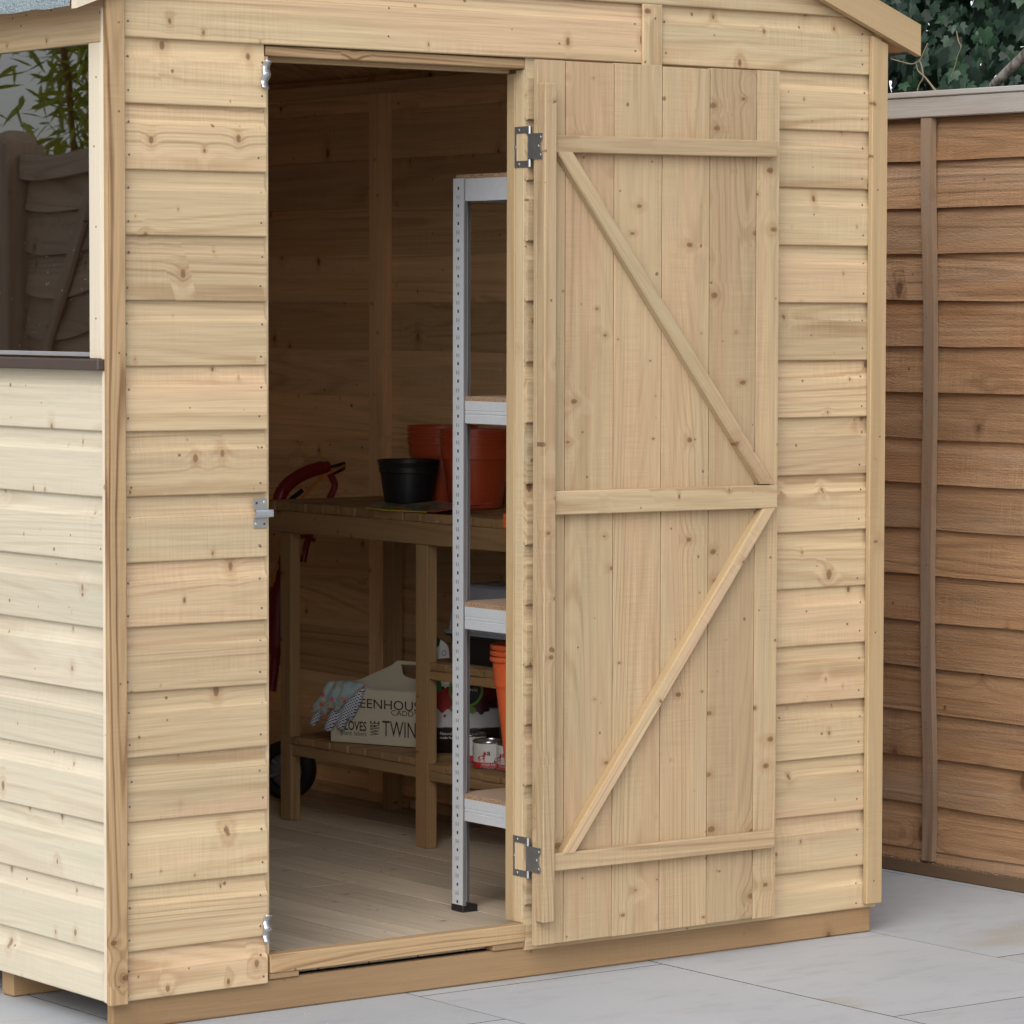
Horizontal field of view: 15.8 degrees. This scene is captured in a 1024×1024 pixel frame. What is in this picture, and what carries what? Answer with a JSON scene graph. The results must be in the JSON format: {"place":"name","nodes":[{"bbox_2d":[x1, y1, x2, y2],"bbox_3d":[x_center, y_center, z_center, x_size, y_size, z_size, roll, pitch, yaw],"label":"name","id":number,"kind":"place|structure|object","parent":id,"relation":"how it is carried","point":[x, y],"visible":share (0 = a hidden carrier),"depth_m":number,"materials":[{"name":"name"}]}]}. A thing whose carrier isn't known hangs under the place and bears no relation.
{"place":"outdoors","nodes":[
{"label":"outdoors","id":0,"kind":"place"},
{"bbox_2d":[0,868,1023,1023],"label":"paving","id":1,"kind":"structure","parent":0,"point":[963,966],"depth_m":6.97,"materials":[{"name":"ceramic"}]},
{"bbox_2d":[0,0,920,1023],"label":"garden shed","id":2,"kind":"structure","parent":1,"relation":"on","point":[226,266],"depth_m":7.08,"materials":[{"name":"brown wood"}]},
{"bbox_2d":[0,42,104,370],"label":"window","id":3,"kind":"structure","parent":2,"relation":"in","point":[51,261],"depth_m":6.61,"materials":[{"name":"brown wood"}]},
{"bbox_2d":[269,461,345,798],"bbox_3d":[-0.499,0.288,9.027,0.242,0.824,0.107,-1,3,-20],"label":"garden machine","id":4,"kind":"object","parent":2,"relation":"on","point":[284,488],"visible":0.59,"depth_m":9.00,"materials":[{"name":"red plastic"}]},
{"bbox_2d":[269,496,505,848],"bbox_3d":[-0.070,0.369,8.297,0.336,0.746,1.302,-2,4,-37],"label":"potting bench","id":5,"kind":"object","parent":2,"relation":"on","point":[426,764],"visible":0.33,"depth_m":8.38,"materials":[{"name":"brown wood"}]},
{"bbox_2d":[365,502,432,512],"bbox_3d":[-0.247,-0.010,8.267,0.059,0.014,0.237,-3,4,-40],"label":"seed packet","id":6,"kind":"object","parent":5,"relation":"on","point":[390,507],"visible":1,"depth_m":8.27,"materials":[{"name":"green paper"}]},
{"bbox_2d":[377,458,439,503],"bbox_3d":[-0.236,-0.067,8.424,0.143,0.106,0.143,-2,4,-37],"label":"plant pot","id":7,"kind":"object","parent":5,"relation":"on","point":[408,480],"visible":0.8,"depth_m":8.37,"materials":[{"name":"black plastic"}]},
{"bbox_2d":[331,661,501,746],"bbox_3d":[-0.199,0.438,8.488,0.407,0.186,0.176,2,4,31],"label":"greenhouse caddy","id":8,"kind":"object","parent":5,"relation":"on","point":[385,714],"visible":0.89,"depth_m":8.46,"materials":[{"name":"beige metal"}]},
{"bbox_2d":[309,687,364,730],"bbox_3d":[-0.402,0.448,8.494,0.145,0.116,0.030,2,4,26],"label":"glove","id":9,"kind":"object","parent":8,"relation":"hanging from","point":[345,713],"visible":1,"depth_m":8.48,"materials":[{"name":"fabric"}]},
{"bbox_2d":[311,680,364,715],"bbox_3d":[-0.403,0.427,8.478,0.136,0.084,0.033,2,4,25],"label":"glove","id":10,"kind":"object","parent":9,"relation":"on","point":[336,695],"visible":1,"depth_m":8.47,"materials":[{"name":"fabric"}]},
{"bbox_2d":[407,441,448,501],"bbox_3d":[-0.159,-0.091,8.547,0.166,0.144,0.166,-2,4,-37],"label":"plant pot","id":11,"kind":"object","parent":5,"relation":"on","point":[429,450],"visible":0.29,"depth_m":8.48,"materials":[{"name":"plastic"}]},
{"bbox_2d":[407,437,439,450],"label":"plant pot","id":12,"kind":"object","parent":11,"relation":"on","point":[412,446],"visible":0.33,"depth_m":8.48,"materials":[{"name":"plastic"}]},
{"bbox_2d":[407,433,439,438],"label":"plant pot","id":13,"kind":"object","parent":12,"relation":"on","point":[433,436],"visible":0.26,"depth_m":8.47,"materials":[{"name":"plastic"}]},
{"bbox_2d":[407,429,440,434],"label":"plant pot","id":14,"kind":"object","parent":13,"relation":"on","point":[435,432],"visible":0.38,"depth_m":8.47,"materials":[{"name":"plastic"}]},
{"bbox_2d":[407,424,478,430],"bbox_3d":[-0.160,-0.128,8.545,0.166,0.144,0.166,-2,4,-37],"label":"plant pot","id":15,"kind":"object","parent":14,"relation":"on","point":[437,427],"visible":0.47,"depth_m":8.49,"materials":[{"name":"plastic"}]},
{"bbox_2d":[437,636,448,658],"bbox_3d":[-0.167,0.298,8.255,0.058,0.058,0.016,-3,4,-40],"label":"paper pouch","id":16,"kind":"object","parent":5,"relation":"on","point":[442,649],"visible":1,"depth_m":8.25,"materials":[{"name":"white paper"}]},
{"bbox_2d":[393,501,493,511],"bbox_3d":[-0.151,-0.015,8.216,0.110,0.024,0.250,-2,4,-33],"label":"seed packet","id":17,"kind":"object","parent":5,"relation":"on","point":[439,506],"visible":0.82,"depth_m":8.24},
{"bbox_2d":[437,681,499,752],"bbox_3d":[-0.106,0.445,8.302,0.160,0.195,0.058,0,3,5],"label":"compost bag","id":18,"kind":"object","parent":5,"relation":"on","point":[484,713],"visible":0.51,"depth_m":8.28,"materials":[{"name":"plastic"}]},
{"bbox_2d":[439,444,505,508],"bbox_3d":[-0.082,-0.081,8.368,0.166,0.144,0.166,-2,4,-37],"label":"plant pot","id":19,"kind":"object","parent":5,"relation":"on","point":[487,473],"visible":0.56,"depth_m":8.31,"materials":[{"name":"plastic"}]},
{"bbox_2d":[439,440,505,445],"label":"plant pot","id":20,"kind":"object","parent":19,"relation":"on","point":[451,443],"visible":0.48,"depth_m":8.29,"materials":[{"name":"plastic"}]},
{"bbox_2d":[439,437,505,445],"bbox_3d":[-0.082,-0.098,8.366,0.166,0.144,0.166,-2,4,-37],"label":"plant pot","id":21,"kind":"object","parent":20,"relation":"on","point":[486,439],"visible":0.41,"depth_m":8.29,"materials":[{"name":"plastic"}]},
{"bbox_2d":[439,433,505,440],"bbox_3d":[-0.083,-0.107,8.366,0.166,0.144,0.166,-2,4,-37],"label":"plant pot","id":22,"kind":"object","parent":21,"relation":"on","point":[446,435],"visible":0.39,"depth_m":8.30,"materials":[{"name":"plastic"}]},
{"bbox_2d":[439,428,505,437],"bbox_3d":[-0.082,-0.115,8.365,0.166,0.144,0.166,-2,4,-37],"label":"plant pot","id":23,"kind":"object","parent":22,"relation":"on","point":[481,431],"visible":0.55,"depth_m":8.30,"materials":[{"name":"plastic"}]},
{"bbox_2d":[444,581,505,666],"bbox_3d":[0.062,0.249,8.101,0.259,0.174,0.404,-2,4,-37],"label":"seed propagator","id":24,"kind":"object","parent":5,"relation":"on","point":[480,643],"visible":0.13,"depth_m":8.09,"materials":[{"name":"black plastic"}]},
{"bbox_2d":[470,731,486,761],"bbox_3d":[-0.095,0.523,8.247,0.077,0.062,0.077,-2,4,-37],"label":"paint tin","id":25,"kind":"object","parent":5,"relation":"on","point":[478,734],"visible":0.12,"depth_m":8.21,"materials":[{"name":"metal"}]},
{"bbox_2d":[472,738,501,769],"bbox_3d":[-0.048,0.531,8.120,0.077,0.062,0.077,-2,4,-37],"label":"paint tin","id":26,"kind":"object","parent":5,"relation":"on","point":[484,753],"visible":0.84,"depth_m":8.09,"materials":[{"name":"metal"}]},
{"bbox_2d":[496,742,505,771],"bbox_3d":[0.003,0.533,8.076,0.077,0.062,0.077,-2,4,-37],"label":"paint tin","id":27,"kind":"object","parent":5,"relation":"on","point":[500,764],"visible":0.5,"depth_m":8.05,"materials":[{"name":"metal"}]},
{"bbox_2d":[451,172,506,911],"bbox_3d":[0.256,0.060,7.428,0.719,1.461,0.295,-2,4,-37],"label":"shelving unit","id":28,"kind":"object","parent":2,"relation":"on","point":[486,807],"visible":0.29,"depth_m":7.31,"materials":[{"name":"metal"}]},
{"bbox_2d":[490,655,505,770],"bbox_3d":[0.019,0.422,7.359,0.127,0.272,0.127,-2,4,-37],"label":"plant pot","id":29,"kind":"object","parent":28,"relation":"on","point":[499,669],"visible":0.22,"depth_m":7.33,"materials":[{"name":"orange plastic"}]},
{"bbox_2d":[490,641,505,651],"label":"plant pot","id":30,"kind":"object","parent":29,"relation":"on","point":[498,646],"visible":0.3,"depth_m":7.32,"materials":[{"name":"orange ceramic"}]},
{"bbox_2d":[490,649,505,657],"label":"plant pot","id":31,"kind":"object","parent":29,"relation":"on","point":[497,654],"visible":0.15,"depth_m":7.31,"materials":[{"name":"orange ceramic"}]},
{"bbox_2d":[513,59,779,945],"bbox_3d":[0.270,-0.022,7.179,0.604,1.679,0.101,-2,4,-37],"label":"door","id":32,"kind":"structure","parent":2,"relation":"in","point":[656,187],"depth_m":7.15,"materials":[{"name":"brown wood"}]},
{"bbox_2d":[882,85,1023,892],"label":"boundary fence","id":33,"kind":"object","parent":1,"relation":"on","point":[953,732],"visible":0.35,"depth_m":8.26,"materials":[{"name":"wood"}]},
{"bbox_2d":[889,0,1023,92],"label":"sky","id":34,"kind":"structure","parent":0,"point":[890,82],"materials":[{"name":"white"}]},
{"label":"ground","id":35,"kind":"structure","parent":0,"visible":0},
{"bbox_2d":[880,0,1023,92],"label":"ivy","id":36,"kind":"object","parent":35,"relation":"on","point":[956,52],"visible":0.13,"depth_m":9.32,"materials":[{"name":"green plant"}]},
{"bbox_2d":[977,26,1023,86],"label":"tree","id":37,"kind":"object","parent":35,"relation":"on","point":[1011,67],"visible":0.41,"depth_m":8.36,"materials":[{"name":"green plant"}]}
]}

